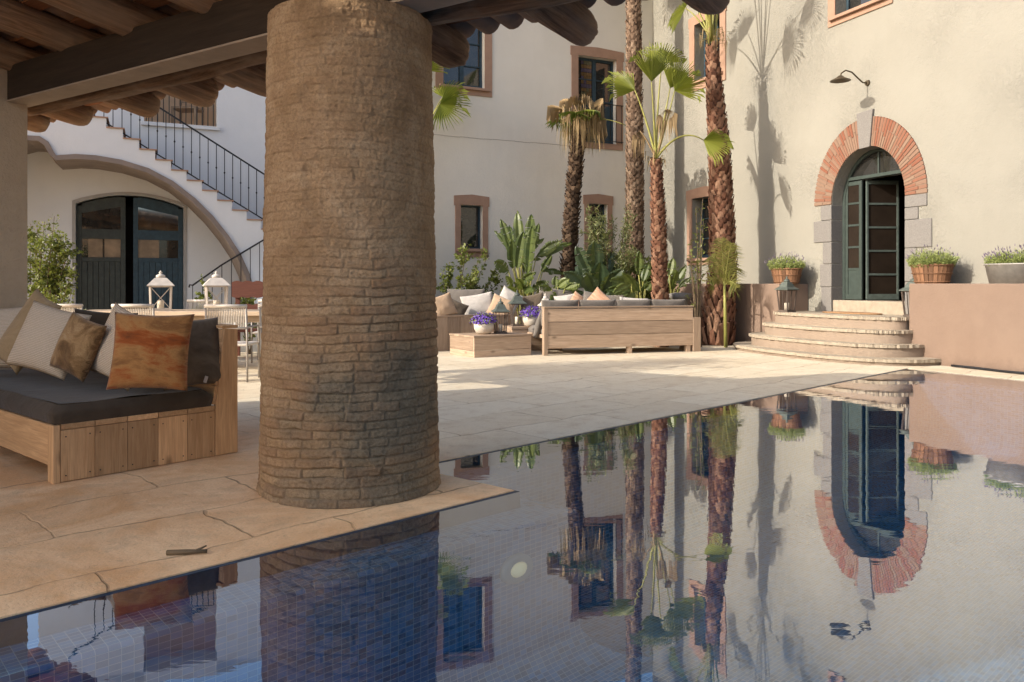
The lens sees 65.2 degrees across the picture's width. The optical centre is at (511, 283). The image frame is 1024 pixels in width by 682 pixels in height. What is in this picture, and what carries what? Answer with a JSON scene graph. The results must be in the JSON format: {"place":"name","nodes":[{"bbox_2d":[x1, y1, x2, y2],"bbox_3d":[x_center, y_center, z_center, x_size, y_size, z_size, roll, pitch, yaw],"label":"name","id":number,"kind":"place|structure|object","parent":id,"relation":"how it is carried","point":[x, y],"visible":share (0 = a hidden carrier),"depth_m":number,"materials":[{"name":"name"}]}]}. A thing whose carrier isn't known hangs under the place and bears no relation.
{"place":"outdoors","nodes":[
{"label":"outdoors","id":0,"kind":"place"},
{"bbox_2d":[0,68,26,369],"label":"plaster wall","id":1,"kind":"structure","parent":0,"point":[13,205],"depth_m":6.90,"materials":[{"name":"beige paint"}]},
{"bbox_2d":[0,0,729,132],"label":"pavilion roof","id":2,"kind":"structure","parent":1,"relation":"attached to","point":[78,62],"depth_m":5.86,"materials":[{"name":"brown wood"}]},
{"bbox_2d":[0,345,1023,618],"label":"pavement","id":3,"kind":"structure","parent":0,"point":[68,541],"depth_m":4.97,"materials":[{"name":"stone"}]},
{"bbox_2d":[27,214,83,307],"bbox_3d":[-6.946,0.092,11.868,1.212,2.223,0.892,0,0,42],"label":"shrub","id":4,"kind":"object","parent":3,"relation":"on","point":[53,273],"visible":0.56,"depth_m":11.74,"materials":[{"name":"green plant"}]},
{"bbox_2d":[38,281,87,309],"bbox_3d":[-6.394,0.585,11.261,0.756,1.235,0.625,0,0,0],"label":"shrub","id":5,"kind":"object","parent":3,"relation":"on","point":[54,299],"visible":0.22,"depth_m":11.26,"materials":[{"name":"green plant"}]},
{"bbox_2d":[58,304,82,311],"bbox_3d":[-5.566,0.727,10.178,0.526,0.947,0.550,0,0,3],"label":"dining chair","id":6,"kind":"object","parent":3,"relation":"on","point":[68,306],"visible":0.09,"depth_m":9.91,"materials":[{"name":"grey metal"}]},
{"bbox_2d":[0,324,237,483],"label":"sofa","id":7,"kind":"object","parent":3,"relation":"on","point":[75,451],"visible":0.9,"depth_m":5.21,"materials":[{"name":"brown wood"}]},
{"bbox_2d":[0,368,212,424],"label":"seat cushion","id":8,"kind":"object","parent":7,"relation":"on","point":[91,393],"visible":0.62,"depth_m":5.29,"materials":[{"name":"grey fabric"}]},
{"bbox_2d":[0,307,21,367],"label":"pillow","id":9,"kind":"object","parent":8,"relation":"on","point":[8,316],"visible":0.25,"depth_m":6.06,"materials":[{"name":"white fabric"}]},
{"bbox_2d":[0,288,61,374],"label":"pillow","id":10,"kind":"object","parent":8,"relation":"on","point":[9,337],"visible":0.4,"depth_m":5.81,"materials":[{"name":"brown fabric"}]},
{"bbox_2d":[6,301,91,380],"bbox_3d":[-3.257,0.396,5.615,0.594,0.549,0.223,0,0,18],"label":"pillow","id":11,"kind":"object","parent":8,"relation":"on","point":[38,336],"visible":0.73,"depth_m":5.56,"materials":[{"name":"white fabric"}]},
{"bbox_2d":[50,311,106,381],"bbox_3d":[-2.942,0.425,5.415,0.449,0.469,0.174,0,0,27],"label":"pillow","id":12,"kind":"object","parent":8,"relation":"on","point":[77,346],"visible":1,"depth_m":5.35,"materials":[{"name":"brown fabric"}]},
{"bbox_2d":[74,308,137,324],"bbox_3d":[-3.021,0.414,5.948,0.480,0.465,0.193,0,0,-38],"label":"pillow","id":13,"kind":"object","parent":8,"relation":"on","point":[101,318],"visible":0.06,"depth_m":5.91,"materials":[{"name":"grey fabric"}]},
{"bbox_2d":[90,302,132,390],"bbox_3d":[-2.636,0.419,5.398,0.602,0.583,0.192,0,0,30],"label":"pillow","id":14,"kind":"object","parent":8,"relation":"on","point":[102,362],"visible":0.3,"depth_m":5.37,"materials":[{"name":"white fabric"}]},
{"bbox_2d":[106,312,193,390],"bbox_3d":[-2.310,0.434,5.116,0.485,0.504,0.231,0,0,0],"label":"pillow","id":15,"kind":"object","parent":8,"relation":"on","point":[150,351],"visible":1,"depth_m":5.05,"materials":[{"name":"orange fabric"}]},
{"bbox_2d":[164,317,220,390],"bbox_3d":[-2.175,0.475,5.481,0.244,0.468,0.460,0,0,38],"label":"pillow","id":16,"kind":"object","parent":8,"relation":"on","point":[203,366],"visible":0.55,"depth_m":5.50,"materials":[{"name":"grey fabric"}]},
{"bbox_2d":[111,304,154,315],"bbox_3d":[-4.692,0.727,10.128,0.526,0.947,0.550,0,0,-3],"label":"dining chair","id":17,"kind":"object","parent":3,"relation":"on","point":[139,306],"visible":0.22,"depth_m":9.88,"materials":[{"name":"white wood"}]},
{"bbox_2d":[27,107,264,351],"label":"outside staircase","id":18,"kind":"structure","parent":3,"relation":"on","point":[98,142],"depth_m":14.46,"materials":[{"name":"white paint"}]},
{"bbox_2d":[27,85,265,324],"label":"house","id":19,"kind":"structure","parent":3,"relation":"on","point":[131,237],"depth_m":15.51,"materials":[{"name":"paint"}]},
{"bbox_2d":[77,197,125,309],"bbox_3d":[-7.774,-0.235,15.148,0.825,2.831,0.060,0,0,-25],"label":"carriage door","id":20,"kind":"structure","parent":19,"relation":"in","point":[101,223],"depth_m":15.14,"materials":[{"name":"grey paint"}]},
{"bbox_2d":[133,197,182,308],"bbox_3d":[-6.878,-0.238,15.557,0.883,2.835,0.060,0,0,-25],"label":"carriage door","id":21,"kind":"structure","parent":19,"relation":"in","point":[157,225],"depth_m":15.54,"materials":[{"name":"blue paint"}]},
{"bbox_2d":[171,99,203,125],"bbox_3d":[-6.609,-3.554,16.306,0.500,0.900,0.440,0,0,0],"label":"loggia chair","id":22,"kind":"object","parent":19,"relation":"on","point":[195,110],"visible":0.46,"depth_m":16.21,"materials":[{"name":"brown wood"}]},
{"bbox_2d":[88,309,261,321],"bbox_3d":[-4.491,0.790,11.227,3.226,0.820,0.955,0,0,0],"label":"dining table","id":23,"kind":"object","parent":3,"relation":"on","point":[252,315],"visible":0.1,"depth_m":10.82,"materials":[{"name":"brown wood"}]},
{"bbox_2d":[147,270,174,310],"bbox_3d":[-4.875,0.100,11.100,0.349,0.560,0.349,0,0,-24],"label":"lantern","id":24,"kind":"object","parent":23,"relation":"on","point":[160,280],"visible":0.88,"depth_m":11.00,"materials":[{"name":"white paint"}]},
{"bbox_2d":[202,271,230,310],"bbox_3d":[-4.139,0.100,11.200,0.349,0.560,0.349,0,0,-24],"label":"lantern","id":25,"kind":"object","parent":23,"relation":"on","point":[215,280],"visible":0.79,"depth_m":11.11,"materials":[{"name":"white paint"}]},
{"bbox_2d":[166,545,206,554],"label":"twig","id":26,"kind":"object","parent":3,"relation":"on","point":[185,551],"visible":1,"depth_m":3.53,"materials":[{"name":"brown wood"}]},
{"bbox_2d":[187,299,219,308],"bbox_3d":[-4.851,0.727,12.322,0.526,0.947,0.550,0,0,0],"label":"dining chair","id":27,"kind":"object","parent":3,"relation":"on","point":[197,301],"visible":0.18,"depth_m":12.56,"materials":[{"name":"grey metal"}]},
{"bbox_2d":[194,274,219,323],"bbox_3d":[-5.082,0.519,13.390,0.677,1.364,0.485,0,0,0],"label":"shrub","id":28,"kind":"object","parent":3,"relation":"on","point":[201,296],"visible":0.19,"depth_m":13.36,"materials":[{"name":"green plant"}]},
{"bbox_2d":[204,304,259,381],"bbox_3d":[-3.463,0.727,9.928,0.526,0.947,0.550,0,0,0],"label":"dining chair","id":29,"kind":"object","parent":3,"relation":"on","point":[246,343],"visible":0.66,"depth_m":9.69,"materials":[{"name":"white wood"}]},
{"bbox_2d":[232,281,262,355],"bbox_3d":[-3.866,0.578,13.060,1.500,1.245,0.530,0,0,-3],"label":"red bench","id":30,"kind":"object","parent":3,"relation":"on","point":[246,289],"visible":0.17,"depth_m":13.22,"materials":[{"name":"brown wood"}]},
{"bbox_2d":[240,297,259,353],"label":"shrub","id":31,"kind":"object","parent":3,"relation":"on","point":[246,301],"visible":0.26,"depth_m":13.54,"materials":[{"name":"green plant"}]},
{"bbox_2d":[251,300,261,362],"bbox_3d":[-3.702,0.727,12.322,0.526,0.947,0.550,0,0,-6],"label":"dining chair","id":32,"kind":"object","parent":3,"relation":"on","point":[256,332],"visible":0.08,"depth_m":12.04,"materials":[{"name":"white wood"}]},
{"bbox_2d":[258,304,261,373],"bbox_3d":[-2.818,0.727,10.079,0.526,0.947,0.550,0,0,17],"label":"dining chair","id":33,"kind":"object","parent":3,"relation":"on","point":[260,312],"visible":0.07,"depth_m":9.92,"materials":[{"name":"white wood"}]},
{"bbox_2d":[256,0,440,508],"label":"brick column","id":34,"kind":"structure","parent":3,"relation":"on","point":[349,415],"depth_m":4.35,"materials":[{"name":"brown brick"}]},
{"bbox_2d":[436,314,511,350],"bbox_3d":[-1.657,0.855,15.209,2.588,0.690,2.210,0,0,-28],"label":"lounge sofa","id":35,"kind":"object","parent":3,"relation":"on","point":[447,324],"visible":0.23,"depth_m":14.29,"materials":[{"name":"brown wood"}]},
{"bbox_2d":[435,292,457,315],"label":"pillow","id":36,"kind":"object","parent":35,"relation":"on","point":[445,304],"visible":0.73,"depth_m":14.26,"materials":[{"name":"beige fabric"}]},
{"bbox_2d":[487,293,514,316],"bbox_3d":[-0.203,0.453,14.895,0.583,0.550,0.172,0,0,9],"label":"pillow","id":37,"kind":"object","parent":35,"relation":"on","point":[495,301],"visible":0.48,"depth_m":14.87,"materials":[{"name":"beige fabric"}]},
{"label":"seat cushion","id":38,"kind":"object","parent":35,"relation":"on","visible":0},
{"bbox_2d":[452,299,468,314],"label":"pillow","id":39,"kind":"object","parent":38,"relation":"on","point":[461,308],"visible":0.34,"depth_m":14.68,"materials":[{"name":"brown fabric"}]},
{"bbox_2d":[447,289,484,302],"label":"pillow","id":40,"kind":"object","parent":38,"relation":"on","point":[456,294],"visible":0.39,"depth_m":15.48,"materials":[{"name":"beige fabric"}]},
{"bbox_2d":[460,291,491,316],"bbox_3d":[-0.635,0.420,14.996,0.687,0.548,0.176,0,0,-7],"label":"pillow","id":41,"kind":"object","parent":38,"relation":"on","point":[480,303],"visible":0.74,"depth_m":14.95,"materials":[{"name":"white fabric"}]},
{"bbox_2d":[500,286,523,313],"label":"pillow","id":42,"kind":"object","parent":38,"relation":"on","point":[507,293],"visible":0.34,"depth_m":15.37,"materials":[{"name":"white fabric"}]},
{"bbox_2d":[449,332,531,357],"bbox_3d":[-0.365,1.024,13.513,1.142,0.352,0.827,0,0,-31],"label":"coffee table","id":43,"kind":"object","parent":3,"relation":"on","point":[476,345],"visible":0.93,"depth_m":13.20,"materials":[{"name":"brown wood"}]},
{"bbox_2d":[470,311,497,333],"bbox_3d":[-0.472,0.656,13.402,0.496,0.384,0.501,0,0,0],"label":"flower pot","id":44,"kind":"object","parent":43,"relation":"on","point":[485,325],"visible":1,"depth_m":13.28,"materials":[{"name":"beige ceramic"}]},
{"bbox_2d":[491,298,509,333],"bbox_3d":[-0.194,0.548,13.569,0.274,0.600,0.274,0,0,-14],"label":"lantern","id":45,"kind":"object","parent":43,"relation":"on","point":[500,307],"visible":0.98,"depth_m":13.50,"materials":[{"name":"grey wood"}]},
{"bbox_2d":[0,369,1023,681],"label":"swimming pool","id":46,"kind":"structure","parent":3,"relation":"in","point":[532,611],"depth_m":4.35,"materials":[{"name":"liquid"}]},
{"bbox_2d":[512,311,521,323],"bbox_3d":[0.429,0.890,16.248,5.500,0.620,1.400,0,0,-17],"label":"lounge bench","id":47,"kind":"object","parent":3,"relation":"on","point":[515,314],"depth_m":16.81,"materials":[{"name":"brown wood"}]},
{"bbox_2d":[520,292,542,319],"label":"pillow","id":48,"kind":"object","parent":47,"relation":"on","point":[534,300],"visible":0.48,"depth_m":15.57,"materials":[{"name":"brown fabric"}]},
{"bbox_2d":[539,287,571,299],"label":"pillow","id":49,"kind":"object","parent":47,"relation":"on","point":[559,292],"visible":0.25,"depth_m":15.79,"materials":[{"name":"beige fabric"}]},
{"bbox_2d":[553,294,572,299],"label":"pillow","id":50,"kind":"object","parent":47,"relation":"on","point":[566,297],"visible":0.2,"depth_m":15.18,"materials":[{"name":"white fabric"}]},
{"bbox_2d":[570,291,582,308],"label":"pillow","id":51,"kind":"object","parent":47,"relation":"on","point":[576,296],"visible":0.26,"depth_m":15.07,"materials":[{"name":"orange fabric"}]},
{"bbox_2d":[606,295,626,305],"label":"pillow","id":52,"kind":"object","parent":47,"relation":"on","point":[613,297],"visible":0.09,"depth_m":15.28,"materials":[{"name":"beige fabric"}]},
{"bbox_2d":[619,297,645,299],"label":"pillow","id":53,"kind":"object","parent":47,"relation":"on","point":[623,298],"visible":0.12,"depth_m":15.00,"materials":[{"name":"white fabric"}]},
{"bbox_2d":[503,324,561,350],"bbox_3d":[0.338,0.985,14.670,0.969,0.429,0.818,0,0,-17],"label":"coffee table","id":54,"kind":"object","parent":3,"relation":"on","point":[520,329],"visible":0.2,"depth_m":14.27,"materials":[{"name":"brown wood"}]},
{"bbox_2d":[508,290,526,325],"bbox_3d":[0.094,0.441,14.429,0.294,0.660,0.294,0,0,-11],"label":"lantern","id":55,"kind":"object","parent":54,"relation":"on","point":[517,299],"visible":1,"depth_m":14.35,"materials":[{"name":"grey metal"}]},
{"bbox_2d":[519,305,540,326],"bbox_3d":[0.361,0.581,14.340,0.501,0.380,0.502,0,0,0],"label":"flower pot","id":56,"kind":"object","parent":54,"relation":"on","point":[530,316],"visible":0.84,"depth_m":14.21,"materials":[{"name":"beige ceramic"}]},
{"bbox_2d":[432,0,652,298],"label":"house","id":57,"kind":"structure","parent":3,"relation":"on","point":[499,153],"depth_m":18.70,"materials":[{"name":"beige paint"}]},
{"bbox_2d":[435,28,491,96],"bbox_3d":[-1.109,-5.247,18.114,1.420,1.970,0.315,0,0,-25],"label":"window","id":58,"kind":"structure","parent":57,"relation":"in","point":[470,73],"depth_m":18.28,"materials":[{"name":"blue paint"}]},
{"bbox_2d":[454,194,488,257],"bbox_3d":[-0.942,-1.301,18.190,0.858,1.425,0.315,0,0,-25],"label":"window","id":59,"kind":"structure","parent":57,"relation":"in","point":[467,218],"depth_m":18.25,"materials":[{"name":"blue paint"}]},
{"bbox_2d":[570,45,623,150],"bbox_3d":[2.050,-4.515,19.566,1.501,2.461,0.295,0,0,-25],"label":"window","id":60,"kind":"structure","parent":57,"relation":"in","point":[587,75],"depth_m":19.62,"materials":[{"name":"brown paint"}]},
{"bbox_2d":[583,194,612,255],"bbox_3d":[2.075,-1.422,19.566,0.843,1.517,0.315,0,0,-25],"label":"window","id":61,"kind":"structure","parent":57,"relation":"in","point":[595,199],"depth_m":19.58,"materials":[{"name":"blue paint"}]},
{"bbox_2d":[527,305,700,355],"bbox_3d":[1.795,0.794,14.150,2.928,0.812,0.962,0,0,-17],"label":"lounge sofa","id":62,"kind":"object","parent":3,"relation":"on","point":[628,327],"visible":0.89,"depth_m":13.68,"materials":[{"name":"brown wood"}]},
{"bbox_2d":[528,325,541,333],"bbox_3d":[1.698,0.795,14.210,2.702,0.125,0.814,0,0,-17],"label":"seat cushion","id":63,"kind":"object","parent":62,"relation":"on","point":[530,328],"visible":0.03,"depth_m":14.04,"materials":[{"name":"beige fabric"}]},
{"bbox_2d":[533,311,541,339],"bbox_3d":[0.502,0.704,13.751,0.202,0.567,0.564,0,0,17],"label":"back cushion","id":64,"kind":"object","parent":63,"relation":"on","point":[537,328],"visible":0.45,"depth_m":13.53,"materials":[{"name":"beige fabric"}]},
{"bbox_2d":[541,300,578,325],"bbox_3d":[0.806,0.505,13.614,0.682,0.453,0.191,0,0,-16],"label":"back cushion","id":65,"kind":"object","parent":63,"relation":"on","point":[547,303],"visible":0.34,"depth_m":13.53,"materials":[{"name":"beige fabric"}]},
{"bbox_2d":[583,291,591,299],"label":"pillow","id":66,"kind":"object","parent":63,"relation":"on","point":[587,295],"visible":0.13,"depth_m":14.99,"materials":[{"name":"beige fabric"}]},
{"bbox_2d":[579,299,615,321],"bbox_3d":[1.457,0.505,13.811,0.681,0.453,0.189,0,0,-17],"label":"back cushion","id":67,"kind":"object","parent":63,"relation":"on","point":[596,302],"visible":0.31,"depth_m":13.72,"materials":[{"name":"beige fabric"}]},
{"bbox_2d":[587,287,610,299],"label":"pillow","id":68,"kind":"object","parent":63,"relation":"on","point":[597,294],"visible":0.3,"depth_m":14.78,"materials":[{"name":"orange fabric"}]},
{"bbox_2d":[616,299,650,320],"bbox_3d":[2.109,0.505,14.009,0.682,0.453,0.189,0,0,-16],"label":"back cushion","id":69,"kind":"object","parent":63,"relation":"on","point":[646,302],"visible":0.26,"depth_m":13.94,"materials":[{"name":"beige fabric"}]},
{"bbox_2d":[650,299,685,320],"bbox_3d":[2.760,0.505,14.207,0.683,0.453,0.191,0,0,-15],"label":"back cushion","id":70,"kind":"object","parent":63,"relation":"on","point":[656,302],"visible":0.29,"depth_m":14.12,"materials":[{"name":"beige fabric"}]},
{"bbox_2d":[601,41,733,346],"bbox_3d":[2.961,-1.793,15.400,2.520,6.051,1.138,0,0,0],"label":"palm tree","id":71,"kind":"object","parent":3,"relation":"on","point":[679,80],"visible":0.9,"depth_m":15.10,"materials":[{"name":"green plant"}]},
{"bbox_2d":[685,199,713,346],"bbox_3d":[3.518,-0.197,14.998,0.484,2.798,0.589,0,0,0],"label":"sapling","id":72,"kind":"object","parent":3,"relation":"on","point":[697,312],"visible":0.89,"depth_m":15.04,"materials":[{"name":"green plant"}]},
{"bbox_2d":[702,238,745,347],"bbox_3d":[3.990,0.164,14.968,0.967,2.074,0.713,0,0,0],"label":"feather palm","id":73,"kind":"object","parent":3,"relation":"on","point":[725,261],"visible":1,"depth_m":14.97,"materials":[{"name":"green plant"}]},
{"bbox_2d":[669,284,807,342],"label":"planter wall","id":74,"kind":"structure","parent":3,"relation":"on","point":[756,306],"depth_m":15.49,"materials":[{"name":"paint"}]},
{"bbox_2d":[764,252,805,283],"bbox_3d":[5.179,-0.308,15.086,0.699,0.622,0.808,0,0,0],"label":"basket planter","id":75,"kind":"object","parent":74,"relation":"on","point":[790,268],"visible":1,"depth_m":14.91,"materials":[{"name":"wicker"}]},
{"bbox_2d":[733,311,941,365],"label":"stone steps","id":76,"kind":"structure","parent":3,"relation":"on","point":[881,340],"depth_m":12.59,"materials":[{"name":"stone"}]},
{"bbox_2d":[774,276,798,311],"bbox_3d":[4.987,0.190,14.515,0.304,0.660,0.304,0,0,-29],"label":"lantern","id":77,"kind":"object","parent":76,"relation":"on","point":[786,285],"visible":1,"depth_m":14.46,"materials":[{"name":"grey metal"}]},
{"bbox_2d":[822,311,882,314],"bbox_3d":[5.848,0.507,13.786,0.520,0.018,1.239,0,0,-24],"label":"doormat","id":78,"kind":"object","parent":76,"relation":"on","point":[844,312],"visible":1,"depth_m":13.69,"materials":[{"name":"beige fabric"}]},
{"bbox_2d":[899,276,914,316],"bbox_3d":[6.273,0.190,12.489,0.304,0.660,0.304,0,0,-29],"label":"lantern","id":79,"kind":"object","parent":76,"relation":"on","point":[905,289],"visible":0.3,"depth_m":12.51,"materials":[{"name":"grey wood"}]},
{"bbox_2d":[653,0,1023,314],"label":"house","id":80,"kind":"structure","parent":3,"relation":"on","point":[854,191],"depth_m":14.32,"materials":[{"name":"beige paint"}]},
{"bbox_2d":[686,186,709,264],"bbox_3d":[4.461,-1.312,18.248,0.415,1.784,1.290,0,0,-22],"label":"window","id":81,"kind":"structure","parent":80,"relation":"in","point":[699,192],"depth_m":18.61,"materials":[{"name":"blue paint"}]},
{"bbox_2d":[688,7,726,90],"bbox_3d":[4.519,-5.325,18.108,0.415,1.763,1.410,0,0,-22],"label":"window","id":82,"kind":"structure","parent":80,"relation":"in","point":[721,23],"depth_m":18.23,"materials":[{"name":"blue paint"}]},
{"bbox_2d":[830,70,869,85],"bbox_3d":[5.788,-3.529,13.684,0.789,0.236,0.337,0,0,-22],"label":"wall lamp","id":83,"kind":"object","parent":80,"relation":"attached to","point":[840,78],"visible":1,"depth_m":13.67,"materials":[{"name":"brown metal"}]},
{"bbox_2d":[828,0,892,27],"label":"window","id":84,"kind":"structure","parent":80,"relation":"in","point":[854,8],"depth_m":14.25,"materials":[{"name":"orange stone"}]},
{"bbox_2d":[842,148,901,299],"bbox_3d":[6.669,-1.033,14.070,0.665,2.666,1.600,0,0,-22],"label":"door","id":85,"kind":"structure","parent":80,"relation":"in","point":[882,196],"depth_m":14.30,"materials":[{"name":"teal paint"}]},
{"bbox_2d":[909,284,1023,371],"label":"terrace wall","id":86,"kind":"structure","parent":3,"relation":"on","point":[978,325],"depth_m":11.26,"materials":[{"name":"paint"}]},
{"bbox_2d":[906,244,959,283],"bbox_3d":[6.373,-0.300,12.145,0.698,0.605,0.816,0,0,0],"label":"basket planter","id":87,"kind":"object","parent":86,"relation":"on","point":[932,268],"visible":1,"depth_m":11.96,"materials":[{"name":"wood"}]},
{"bbox_2d":[982,244,1023,282],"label":"zinc tub","id":88,"kind":"object","parent":86,"relation":"on","point":[1005,267],"visible":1,"depth_m":10.88,"materials":[{"name":"metal"}]},
{"bbox_2d":[951,364,1023,373],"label":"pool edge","id":89,"kind":"object","parent":3,"relation":"on","point":[995,370],"visible":1,"depth_m":10.96,"materials":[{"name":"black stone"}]},
{"bbox_2d":[537,293,548,307],"bbox_3d":[0.628,0.490,15.100,0.232,0.620,0.232,0,0,-17],"label":"lantern","id":90,"kind":"object","parent":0,"point":[544,298],"visible":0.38,"depth_m":15.07,"materials":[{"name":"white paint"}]},
{"bbox_2d":[273,369,1023,585],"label":"water","id":91,"kind":"structure","parent":0,"point":[913,470],"depth_m":4.88,"materials":[{"name":"liquid"}]},
{"bbox_2d":[669,293,691,307],"bbox_3d":[3.282,0.690,15.600,0.440,1.020,0.440,0,0,0],"label":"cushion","id":92,"kind":"object","parent":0,"point":[672,296],"visible":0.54,"depth_m":15.44,"materials":[{"name":"grey fabric"}]},
{"label":"flower bed","id":93,"kind":"structure","parent":0,"visible":0},
{"bbox_2d":[432,61,470,129],"bbox_3d":[-1.819,-1.989,17.209,1.984,6.430,0.848,0,0,0],"label":"palm tree","id":94,"kind":"object","parent":93,"relation":"on","point":[451,97],"visible":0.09,"depth_m":17.04,"materials":[{"name":"green plant"}]},
{"bbox_2d":[436,243,502,294],"bbox_3d":[-1.025,0.189,16.555,1.483,2.038,1.100,0,0,22],"label":"shrub","id":95,"kind":"object","parent":93,"relation":"on","point":[471,282],"visible":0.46,"depth_m":16.44,"materials":[{"name":"green plant"}]},
{"bbox_2d":[499,280,538,310],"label":"shrub","id":96,"kind":"object","parent":93,"relation":"on","point":[516,289],"visible":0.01,"depth_m":17.17,"materials":[{"name":"green plant"}]},
{"bbox_2d":[494,211,571,323],"bbox_3d":[0.431,-0.173,16.433,1.618,2.759,1.334,0,0,0],"label":"paddle plant","id":97,"kind":"object","parent":93,"relation":"on","point":[528,243],"visible":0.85,"depth_m":16.43,"materials":[{"name":"green plant"}]},
{"bbox_2d":[539,275,579,299],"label":"paddle plant","id":98,"kind":"object","parent":93,"relation":"on","point":[561,283],"visible":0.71,"depth_m":15.73,"materials":[{"name":"green plant"}]},
{"bbox_2d":[545,94,625,277],"bbox_3d":[1.461,-1.438,17.107,1.355,5.338,1.404,0,0,-34],"label":"palm tree","id":99,"kind":"object","parent":93,"relation":"on","point":[578,118],"visible":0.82,"depth_m":17.14,"materials":[{"name":"brown plant"}]},
{"bbox_2d":[558,240,624,294],"bbox_3d":[1.634,0.171,16.160,1.293,2.071,1.291,0,0,34],"label":"paddle plant","id":100,"kind":"object","parent":93,"relation":"on","point":[601,278],"visible":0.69,"depth_m":15.94,"materials":[{"name":"green plant"}]},
{"bbox_2d":[579,204,637,294],"bbox_3d":[2.007,-0.249,16.424,1.321,2.906,1.218,0,0,0],"label":"young tree","id":101,"kind":"object","parent":93,"relation":"on","point":[605,237],"visible":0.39,"depth_m":16.30,"materials":[{"name":"green plant"}]},
{"bbox_2d":[606,251,651,298],"bbox_3d":[2.236,0.282,15.565,1.426,1.850,0.763,0,0,-41],"label":"paddle plant","id":102,"kind":"object","parent":93,"relation":"on","point":[623,286],"visible":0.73,"depth_m":15.47,"materials":[{"name":"green plant"}]},
{"bbox_2d":[624,0,644,278],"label":"palm tree","id":103,"kind":"object","parent":93,"relation":"on","point":[635,179],"visible":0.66,"depth_m":18.44,"materials":[{"name":"brown plant"}]},
{"bbox_2d":[592,253,679,320],"bbox_3d":[2.545,0.261,16.864,2.062,1.895,1.212,0,0,0],"label":"shrub","id":104,"kind":"object","parent":93,"relation":"on","point":[648,293],"visible":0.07,"depth_m":16.64,"materials":[{"name":"green plant"}]},
{"bbox_2d":[666,258,690,299],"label":"paddle plant","id":105,"kind":"object","parent":93,"relation":"on","point":[678,275],"visible":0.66,"depth_m":16.16,"materials":[{"name":"green plant"}]},
{"bbox_2d":[667,1,738,345],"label":"palm tree","id":106,"kind":"object","parent":93,"relation":"on","point":[721,218],"visible":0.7,"depth_m":15.61,"materials":[{"name":"brown plant"}]}
]}

